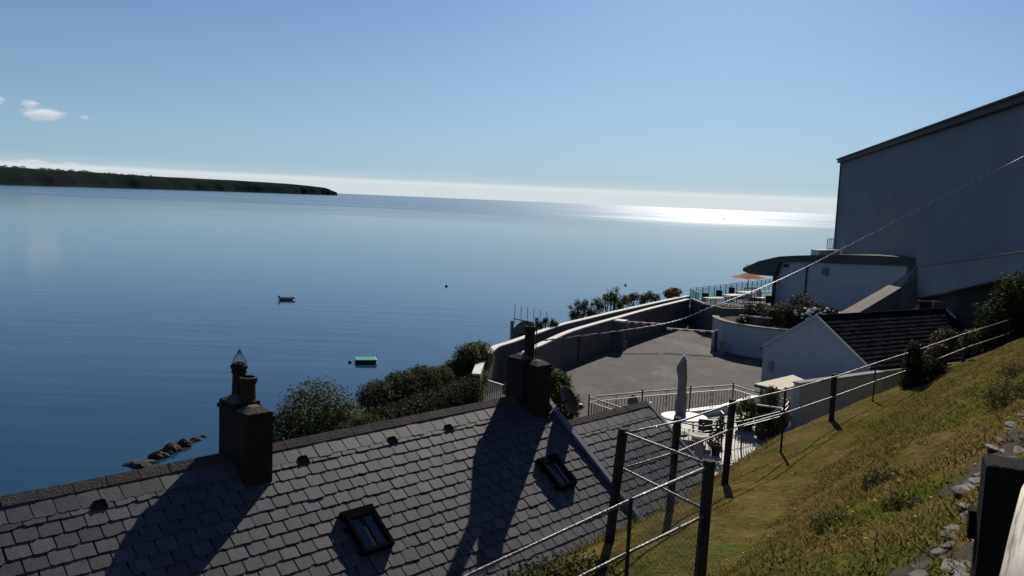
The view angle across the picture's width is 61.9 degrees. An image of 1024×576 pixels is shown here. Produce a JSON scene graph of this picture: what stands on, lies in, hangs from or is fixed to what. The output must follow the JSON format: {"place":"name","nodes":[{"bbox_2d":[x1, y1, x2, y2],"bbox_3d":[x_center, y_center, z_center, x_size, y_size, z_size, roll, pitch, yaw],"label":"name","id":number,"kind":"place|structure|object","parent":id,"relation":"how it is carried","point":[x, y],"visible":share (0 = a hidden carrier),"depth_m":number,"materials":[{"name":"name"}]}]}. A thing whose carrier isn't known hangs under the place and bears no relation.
{"place":"outdoors","nodes":[
{"label":"outdoors","id":0,"kind":"place"},
{"bbox_2d":[0,167,336,194],"bbox_3d":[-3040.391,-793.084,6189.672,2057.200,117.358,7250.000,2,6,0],"label":"headland","id":1,"kind":"structure","parent":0,"point":[24,176],"depth_m":5636.81,"materials":[{"name":"green plant"}]},
{"bbox_2d":[0,165,151,175],"bbox_3d":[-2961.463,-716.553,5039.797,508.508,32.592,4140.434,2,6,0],"label":"hedgerow","id":2,"kind":"object","parent":1,"relation":"on","point":[59,169],"visible":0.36,"depth_m":5855.33,"materials":[{"name":"green plant"}]},
{"bbox_2d":[0,185,835,495],"bbox_3d":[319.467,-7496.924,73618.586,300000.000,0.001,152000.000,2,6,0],"label":"sea","id":3,"kind":"structure","parent":0,"point":[132,321],"depth_m":242.10,"materials":[{"name":"blue liquid"}]},
{"bbox_2d":[122,460,156,467],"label":"sea rock","id":4,"kind":"object","parent":3,"relation":"in","point":[140,464],"visible":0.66,"depth_m":79.25,"materials":[{"name":"brown stone"}]},
{"bbox_2d":[147,450,169,459],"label":"sea rock","id":5,"kind":"object","parent":3,"relation":"in","point":[157,454],"visible":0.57,"depth_m":81.70,"materials":[{"name":"brown stone"}]},
{"bbox_2d":[159,442,181,454],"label":"sea rock","id":6,"kind":"object","parent":3,"relation":"in","point":[170,448],"visible":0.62,"depth_m":83.86,"materials":[{"name":"brown stone"}]},
{"bbox_2d":[176,438,192,446],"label":"sea rock","id":7,"kind":"object","parent":3,"relation":"in","point":[183,442],"visible":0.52,"depth_m":85.92,"materials":[{"name":"brown stone"}]},
{"bbox_2d":[190,437,202,441],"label":"sea rock","id":8,"kind":"object","parent":3,"relation":"in","point":[193,439],"visible":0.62,"depth_m":87.94,"materials":[{"name":"brown stone"}]},
{"bbox_2d":[278,296,295,299],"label":"dinghy","id":9,"kind":"object","parent":3,"relation":"on","point":[288,298],"visible":1,"depth_m":204.68,"materials":[{"name":"grey plastic"}]},
{"bbox_2d":[355,357,376,363],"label":"swim raft","id":10,"kind":"object","parent":3,"relation":"on","point":[365,360],"visible":1,"depth_m":131.90,"materials":[{"name":"green plastic"}]},
{"bbox_2d":[0,0,1023,214],"label":"sky","id":11,"kind":"structure","parent":0,"point":[742,105],"materials":[{"name":"blue"}]},
{"bbox_2d":[491,323,791,420],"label":"terrace","id":12,"kind":"structure","parent":0,"point":[649,362],"depth_m":40.91,"materials":[{"name":"grey concrete"}]},
{"bbox_2d":[484,380,505,400],"bbox_3d":[-0.732,4.215,32.947,0.111,1.205,2.310,-2,7,-38],"label":"picket fence","id":13,"kind":"object","parent":12,"relation":"on","point":[496,386],"visible":0.19,"depth_m":32.86,"materials":[{"name":"white paint"}]},
{"bbox_2d":[510,317,537,339],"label":"timber gate","id":14,"kind":"structure","parent":12,"relation":"on","point":[517,331],"depth_m":42.99,"materials":[{"name":"grey wood"}]},
{"bbox_2d":[577,335,580,361],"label":"bollard light","id":15,"kind":"object","parent":12,"relation":"on","point":[578,347],"visible":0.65,"depth_m":42.48,"materials":[{"name":"black metal"}]},
{"bbox_2d":[472,295,689,401],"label":"cliff wall","id":16,"kind":"structure","parent":12,"relation":"on","point":[503,351],"depth_m":38.68,"materials":[{"name":"white paint"}]},
{"bbox_2d":[522,299,689,372],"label":"terrace wall","id":17,"kind":"structure","parent":12,"relation":"on","point":[560,353],"depth_m":45.45,"materials":[{"name":"white paint"}]},
{"bbox_2d":[611,319,628,350],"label":"gate pillar","id":18,"kind":"structure","parent":12,"relation":"on","point":[619,342],"depth_m":46.73,"materials":[{"name":"white paint"}]},
{"bbox_2d":[628,394,638,404],"bbox_3d":[4.566,4.414,32.196,0.400,0.800,0.390,2,6,0],"label":"stone urn","id":19,"kind":"object","parent":12,"relation":"on","point":[633,395],"visible":0.35,"depth_m":32.06,"materials":[{"name":"stone"}]},
{"bbox_2d":[626,321,662,340],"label":"barrier arm","id":20,"kind":"object","parent":12,"relation":"on","point":[632,322],"visible":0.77,"depth_m":47.61},
{"bbox_2d":[667,328,717,351],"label":"barrier arm","id":21,"kind":"object","parent":12,"relation":"on","point":[715,332],"visible":0.97,"depth_m":47.49},
{"bbox_2d":[686,395,757,415],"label":"wall","id":22,"kind":"structure","parent":12,"relation":"on","point":[699,410],"depth_m":32.70,"materials":[{"name":"white paint"}]},
{"bbox_2d":[711,314,790,358],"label":"curved planter","id":23,"kind":"object","parent":12,"relation":"on","point":[742,339],"visible":0.39,"depth_m":46.64,"materials":[{"name":"paint"}]},
{"bbox_2d":[735,302,768,324],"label":"flowering shrub","id":24,"kind":"object","parent":23,"relation":"in","point":[755,309],"visible":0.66,"depth_m":47.79,"materials":[{"name":"green plant"}]},
{"bbox_2d":[757,300,798,328],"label":"shrub","id":25,"kind":"object","parent":23,"relation":"in","point":[777,319],"visible":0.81,"depth_m":46.95,"materials":[{"name":"green plant"}]},
{"bbox_2d":[776,289,823,313],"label":"shrub","id":26,"kind":"object","parent":23,"relation":"in","point":[805,300],"visible":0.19,"depth_m":48.16,"materials":[{"name":"green plant"}]},
{"bbox_2d":[783,303,840,327],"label":"flowering shrub","id":27,"kind":"object","parent":23,"relation":"in","point":[802,313],"visible":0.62,"depth_m":46.47,"materials":[{"name":"green plant"}]},
{"bbox_2d":[754,375,806,415],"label":"flat roof store","id":28,"kind":"structure","parent":12,"relation":"on","point":[781,383],"depth_m":33.05,"materials":[{"name":"beige concrete"}]},
{"bbox_2d":[791,370,884,428],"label":"garden wall","id":29,"kind":"structure","parent":12,"relation":"on","point":[810,394],"depth_m":31.77,"materials":[{"name":"white paint"}]},
{"bbox_2d":[760,308,973,391],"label":"outbuilding","id":30,"kind":"structure","parent":12,"relation":"on","point":[820,346],"depth_m":36.85,"materials":[{"name":"painted render"},{"name":"slate roof tiles"}]},
{"bbox_2d":[919,280,1023,355],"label":"retaining wall","id":31,"kind":"structure","parent":12,"relation":"on","point":[958,304],"depth_m":39.64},
{"bbox_2d":[665,410,792,474],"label":"patio","id":32,"kind":"structure","parent":0,"point":[736,454],"depth_m":28.85,"materials":[{"name":"grey stone"}]},
{"bbox_2d":[675,355,687,436],"bbox_3d":[5.868,3.694,29.503,0.600,2.800,0.585,2,6,0],"label":"closed parasol","id":33,"kind":"object","parent":32,"relation":"on","point":[681,403],"visible":0.8,"depth_m":29.39,"materials":[{"name":"fabric"}]},
{"bbox_2d":[661,411,706,431],"bbox_3d":[5.903,4.761,29.361,1.600,0.718,1.360,3,6,10],"label":"oval table","id":34,"kind":"object","parent":32,"relation":"on","point":[670,415],"visible":0.54,"depth_m":29.27,"materials":[{"name":"grey plastic"}]},
{"bbox_2d":[588,382,789,453],"bbox_3d":[6.876,4.558,30.424,6.884,1.090,4.763,-1,7,-31],"label":"patio railing","id":35,"kind":"object","parent":32,"relation":"on","point":[786,422],"visible":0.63,"depth_m":30.92,"materials":[{"name":"white metal"}]},
{"bbox_2d":[690,432,708,460],"bbox_3d":[5.814,4.973,26.568,0.600,0.850,0.600,2,6,0],"label":"pedestal basin","id":36,"kind":"object","parent":32,"relation":"on","point":[700,456],"visible":0.62,"depth_m":26.46,"materials":[{"name":"stone"}]},
{"bbox_2d":[698,419,712,447],"bbox_3d":[6.401,4.771,28.298,0.460,0.950,0.452,4,6,14],"label":"terrace chair","id":37,"kind":"object","parent":32,"relation":"on","point":[708,421],"visible":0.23,"depth_m":28.05,"materials":[{"name":"black metal"}]},
{"bbox_2d":[710,415,725,455],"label":"potted plant","id":38,"kind":"object","parent":32,"relation":"on","point":[716,449],"visible":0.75,"depth_m":27.23,"materials":[{"name":"green plant"}]},
{"bbox_2d":[735,397,758,431],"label":"potted plant","id":39,"kind":"object","parent":32,"relation":"on","point":[746,406],"visible":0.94,"depth_m":30.42,"materials":[{"name":"green plant"}]},
{"bbox_2d":[751,412,775,439],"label":"potted plant","id":40,"kind":"object","parent":32,"relation":"on","point":[768,426],"visible":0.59,"depth_m":29.33,"materials":[{"name":"green plant"}]},
{"bbox_2d":[750,404,782,420],"bbox_3d":[9.166,4.694,30.813,1.140,0.825,0.485,5,6,25],"label":"patio bench","id":41,"kind":"object","parent":32,"relation":"on","point":[761,409],"visible":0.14,"depth_m":30.97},
{"bbox_2d":[759,385,779,406],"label":"potted plant","id":42,"kind":"object","parent":32,"relation":"on","point":[769,399],"visible":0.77,"depth_m":31.64,"materials":[{"name":"green plant"}]},
{"bbox_2d":[769,409,785,435],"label":"potted plant","id":43,"kind":"object","parent":32,"relation":"on","point":[774,432],"visible":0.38,"depth_m":29.96,"materials":[{"name":"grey plant"}]},
{"bbox_2d":[688,292,771,330],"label":"dining terrace","id":44,"kind":"structure","parent":0,"point":[702,321],"depth_m":58.35,"materials":[{"name":"grey concrete"}]},
{"bbox_2d":[700,293,708,300],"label":"terrace chair","id":45,"kind":"object","parent":44,"relation":"on","point":[704,294],"visible":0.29,"depth_m":59.64,"materials":[{"name":"black"}]},
{"bbox_2d":[701,298,724,311],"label":"slatted bench","id":46,"kind":"object","parent":44,"relation":"on","point":[703,307],"visible":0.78,"depth_m":55.73,"materials":[{"name":"white paint"}]},
{"bbox_2d":[702,297,725,305],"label":"terrace table","id":47,"kind":"object","parent":44,"relation":"on","point":[713,298],"visible":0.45,"depth_m":58.56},
{"bbox_2d":[715,290,721,302],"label":"terrace chair","id":48,"kind":"object","parent":44,"relation":"on","point":[719,293],"visible":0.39,"depth_m":62.25,"materials":[{"name":"black plastic"}]},
{"bbox_2d":[690,298,759,317],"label":"terrace parapet","id":49,"kind":"structure","parent":44,"relation":"on","point":[696,304],"depth_m":54.77,"materials":[{"name":"paint"}]},
{"bbox_2d":[724,296,731,307],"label":"terrace chair","id":50,"kind":"object","parent":44,"relation":"on","point":[726,298],"visible":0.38,"depth_m":57.76,"materials":[{"name":"grey"}]},
{"bbox_2d":[690,279,769,299],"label":"terrace railing","id":51,"kind":"object","parent":44,"relation":"on","point":[725,289],"visible":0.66,"depth_m":65.88,"materials":[{"name":"teal"}]},
{"bbox_2d":[728,287,734,299],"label":"terrace chair","id":52,"kind":"object","parent":44,"relation":"on","point":[731,289],"visible":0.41,"depth_m":64.91,"materials":[{"name":"black plastic"}]},
{"bbox_2d":[722,294,742,305],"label":"terrace table","id":53,"kind":"object","parent":44,"relation":"on","point":[731,295],"visible":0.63,"depth_m":61.04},
{"bbox_2d":[723,299,747,307],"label":"slatted bench","id":54,"kind":"object","parent":44,"relation":"on","point":[736,303],"visible":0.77,"depth_m":55.44,"materials":[{"name":"white paint"}]},
{"bbox_2d":[735,291,755,302],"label":"terrace table","id":55,"kind":"object","parent":44,"relation":"on","point":[744,292],"visible":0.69,"depth_m":63.76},
{"bbox_2d":[731,273,765,290],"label":"sun parasol","id":56,"kind":"object","parent":44,"relation":"on","point":[748,276],"visible":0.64,"depth_m":67.52,"materials":[{"name":"orange fabric"}]},
{"bbox_2d":[744,294,752,304],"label":"terrace chair","id":57,"kind":"object","parent":44,"relation":"on","point":[747,296],"visible":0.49,"depth_m":60.31,"materials":[{"name":"grey"}]},
{"bbox_2d":[744,287,759,297],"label":"terrace table","id":58,"kind":"object","parent":44,"relation":"on","point":[752,288],"visible":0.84,"depth_m":66.88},
{"bbox_2d":[756,291,764,302],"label":"terrace chair","id":59,"kind":"object","parent":44,"relation":"on","point":[758,294],"visible":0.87,"depth_m":63.03,"materials":[{"name":"grey plastic"}]},
{"bbox_2d":[765,295,772,307],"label":"terrace chair","id":60,"kind":"object","parent":44,"relation":"on","point":[768,299],"visible":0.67,"depth_m":59.75,"materials":[{"name":"grey plastic"}]},
{"bbox_2d":[743,254,915,310],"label":"pavilion","id":61,"kind":"structure","parent":44,"relation":"on","point":[841,282],"depth_m":55.95,"materials":[{"name":"paint"}]},
{"bbox_2d":[822,268,827,274],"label":"window","id":62,"kind":"structure","parent":61,"relation":"in","point":[824,270],"depth_m":56.54,"materials":[{"name":"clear glass"}]},
{"bbox_2d":[498,338,1023,575],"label":"hillside","id":63,"kind":"structure","parent":0,"point":[718,549],"depth_m":11.59,"materials":[{"name":"green plant"}]},
{"bbox_2d":[0,349,298,575],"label":"cottage","id":64,"kind":"structure","parent":63,"relation":"on","point":[200,516],"depth_m":12.27,"materials":[{"name":"grey stone"}]},
{"bbox_2d":[268,375,370,442],"bbox_3d":[-5.971,4.612,25.183,3.592,3.916,3.490,2,6,0],"label":"bush","id":65,"kind":"object","parent":63,"relation":"on","point":[327,414],"visible":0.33,"depth_m":25.05,"materials":[{"name":"green plant"}]},
{"bbox_2d":[323,410,389,432],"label":"bush","id":66,"kind":"object","parent":63,"relation":"on","point":[374,419],"visible":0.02,"depth_m":24.68,"materials":[{"name":"green plant"}]},
{"bbox_2d":[355,363,455,416],"bbox_3d":[-3.519,4.294,29.384,1.722,3.237,4.728,7,7,35],"label":"bush","id":67,"kind":"object","parent":63,"relation":"on","point":[386,389],"visible":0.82,"depth_m":28.53,"materials":[{"name":"green plant"}]},
{"bbox_2d":[357,373,487,424],"bbox_3d":[-2.751,4.691,28.101,1.478,3.007,7.152,5,7,26],"label":"hedge","id":68,"kind":"object","parent":63,"relation":"on","point":[447,396],"visible":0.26,"depth_m":28.11,"materials":[{"name":"green plant"}]},
{"bbox_2d":[247,325,642,575],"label":"cottage","id":69,"kind":"structure","parent":63,"relation":"on","point":[462,490],"depth_m":15.36,"materials":[{"name":"grey stone"}]},
{"bbox_2d":[513,305,550,357],"bbox_3d":[0.431,0.920,18.261,0.939,1.179,0.023,-1,7,-29],"label":"tv aerial","id":70,"kind":"object","parent":69,"relation":"attached to","point":[533,322],"visible":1,"depth_m":18.29,"materials":[{"name":"black metal"}]},
{"bbox_2d":[549,386,582,414],"bbox_3d":[1.221,2.510,18.967,0.504,0.640,0.976,5,6,21],"label":"satellite dish","id":71,"kind":"object","parent":69,"relation":"attached to","point":[569,401],"visible":1,"depth_m":18.99,"materials":[{"name":"grey metal"}]},
{"bbox_2d":[538,156,1023,341],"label":"phone cable","id":72,"kind":"object","parent":69,"relation":"attached to","point":[763,286],"visible":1,"depth_m":21.27,"materials":[{"name":"white metal"}]},
{"bbox_2d":[442,339,495,389],"bbox_3d":[-1.744,3.450,33.181,2.194,2.865,2.742,2,6,0],"label":"bush","id":73,"kind":"object","parent":63,"relation":"on","point":[467,359],"visible":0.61,"depth_m":32.68,"materials":[{"name":"green plant"}]},
{"bbox_2d":[501,368,584,419],"bbox_3d":[0.814,4.065,25.250,2.707,3.482,1.610,2,6,0],"label":"shrub","id":74,"kind":"object","parent":63,"relation":"on","point":[557,380],"visible":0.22,"depth_m":24.90,"materials":[{"name":"green plant"}]},
{"bbox_2d":[535,317,558,329],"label":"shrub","id":75,"kind":"object","parent":63,"relation":"on","point":[545,320],"visible":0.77,"depth_m":42.91,"materials":[{"name":"green plant"}]},
{"bbox_2d":[499,547,616,575],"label":"ivy mound","id":76,"kind":"object","parent":63,"relation":"on","point":[565,566],"visible":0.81,"depth_m":10.13,"materials":[{"name":"green plant"}]},
{"bbox_2d":[567,298,599,320],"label":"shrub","id":77,"kind":"object","parent":63,"relation":"on","point":[582,314],"visible":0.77,"depth_m":48.62,"materials":[{"name":"green plant"}]},
{"bbox_2d":[464,428,715,575],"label":"corner fence","id":78,"kind":"object","parent":63,"relation":"on","point":[704,518],"visible":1,"depth_m":9.10,"materials":[{"name":"black metal"}]},
{"bbox_2d":[592,287,629,313],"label":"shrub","id":79,"kind":"object","parent":63,"relation":"on","point":[608,298],"visible":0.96,"depth_m":52.28,"materials":[{"name":"green plant"}]},
{"bbox_2d":[568,400,702,516],"bbox_3d":[2.039,5.802,21.127,6.534,5.540,4.262,8,8,43],"label":"cottage extension","id":80,"kind":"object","parent":63,"relation":"on","point":[597,433],"visible":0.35,"depth_m":20.52,"materials":[{"name":"grey stone"}]},
{"bbox_2d":[625,290,661,307],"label":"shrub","id":81,"kind":"object","parent":63,"relation":"on","point":[647,297],"visible":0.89,"depth_m":56.32,"materials":[{"name":"green plant"}]},
{"bbox_2d":[662,287,682,298],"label":"orange shrub","id":82,"kind":"object","parent":63,"relation":"on","point":[672,293],"visible":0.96,"depth_m":60.04,"materials":[{"name":"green plant"}]},
{"bbox_2d":[567,350,1014,575],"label":"lawn flowers","id":83,"kind":"object","parent":63,"relation":"on","point":[865,538],"visible":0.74,"depth_m":10.15,"materials":[{"name":"yellow plant"}]},
{"bbox_2d":[604,317,1013,542],"bbox_3d":[9.013,2.546,21.268,1.343,2.577,24.724,7,8,41],"label":"lawn fence","id":84,"kind":"object","parent":63,"relation":"on","point":[619,460],"visible":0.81,"depth_m":14.27,"materials":[{"name":"black metal"}]},
{"bbox_2d":[805,509,853,534],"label":"weed clump","id":85,"kind":"object","parent":63,"relation":"on","point":[834,518],"visible":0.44,"depth_m":6.19,"materials":[{"name":"green plant"}]},
{"bbox_2d":[716,337,1023,575],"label":"rough grass","id":86,"kind":"structure","parent":63,"relation":"on","point":[863,514],"depth_m":7.81,"materials":[{"name":"green plant"}]},
{"bbox_2d":[858,462,902,492],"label":"weed clump","id":87,"kind":"object","parent":63,"relation":"on","point":[871,480],"visible":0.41,"depth_m":8.46,"materials":[{"name":"green plant"}]},
{"bbox_2d":[880,488,926,510],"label":"weed clump","id":88,"kind":"object","parent":63,"relation":"on","point":[896,496],"visible":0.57,"depth_m":6.02,"materials":[{"name":"green plant"}]},
{"bbox_2d":[897,340,951,389],"bbox_3d":[11.720,2.275,24.121,2.740,1.836,0.935,-3,8,-43],"label":"bush","id":89,"kind":"object","parent":63,"relation":"on","point":[922,370],"visible":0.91,"depth_m":23.43,"materials":[{"name":"green plant"}]},
{"bbox_2d":[833,91,1023,309],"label":"hotel","id":90,"kind":"structure","parent":63,"relation":"on","point":[882,185],"depth_m":45.44,"materials":[{"name":"painted render"},{"name":"roofing felt"}]},
{"bbox_2d":[811,239,839,254],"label":"balcony railing","id":91,"kind":"object","parent":90,"relation":"attached to","point":[829,251],"visible":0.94,"depth_m":74.43,"materials":[{"name":"white metal"}]},
{"bbox_2d":[840,250,1023,312],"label":"stair parapet","id":92,"kind":"structure","parent":63,"relation":"on","point":[909,290],"depth_m":42.73,"materials":[{"name":"stone"}]},
{"bbox_2d":[923,326,960,366],"bbox_3d":[16.239,2.312,32.203,1.178,1.689,2.136,7,8,40],"label":"bush","id":93,"kind":"object","parent":63,"relation":"on","point":[941,349],"visible":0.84,"depth_m":32.07,"materials":[{"name":"green plant"}]},
{"bbox_2d":[888,410,1023,575],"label":"stone edging","id":94,"kind":"object","parent":63,"relation":"on","point":[966,550],"visible":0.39,"depth_m":4.78,"materials":[{"name":"stone"}]},
{"bbox_2d":[957,324,1012,355],"bbox_3d":[17.275,2.085,31.251,1.882,1.589,1.169,3,6,8],"label":"bush","id":95,"kind":"object","parent":63,"relation":"on","point":[973,338],"visible":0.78,"depth_m":31.00,"materials":[{"name":"green plant"}]},
{"bbox_2d":[966,454,1023,575],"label":"roadside railing","id":96,"kind":"object","parent":63,"relation":"on","point":[995,525],"visible":1,"depth_m":2.07,"materials":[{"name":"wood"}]},
{"bbox_2d":[972,270,1023,349],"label":"shrub","id":97,"kind":"object","parent":63,"relation":"on","point":[1012,298],"visible":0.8,"depth_m":30.98,"materials":[{"name":"green plant"}]},
{"bbox_2d":[980,376,1023,406],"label":"weed clump","id":98,"kind":"object","parent":63,"relation":"on","point":[1017,390],"visible":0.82,"depth_m":10.35,"materials":[{"name":"green plant"}]},
{"bbox_2d":[997,360,1023,378],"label":"weed clump","id":99,"kind":"object","parent":63,"relation":"on","point":[1009,373],"visible":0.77,"depth_m":13.71,"materials":[{"name":"green plant"}]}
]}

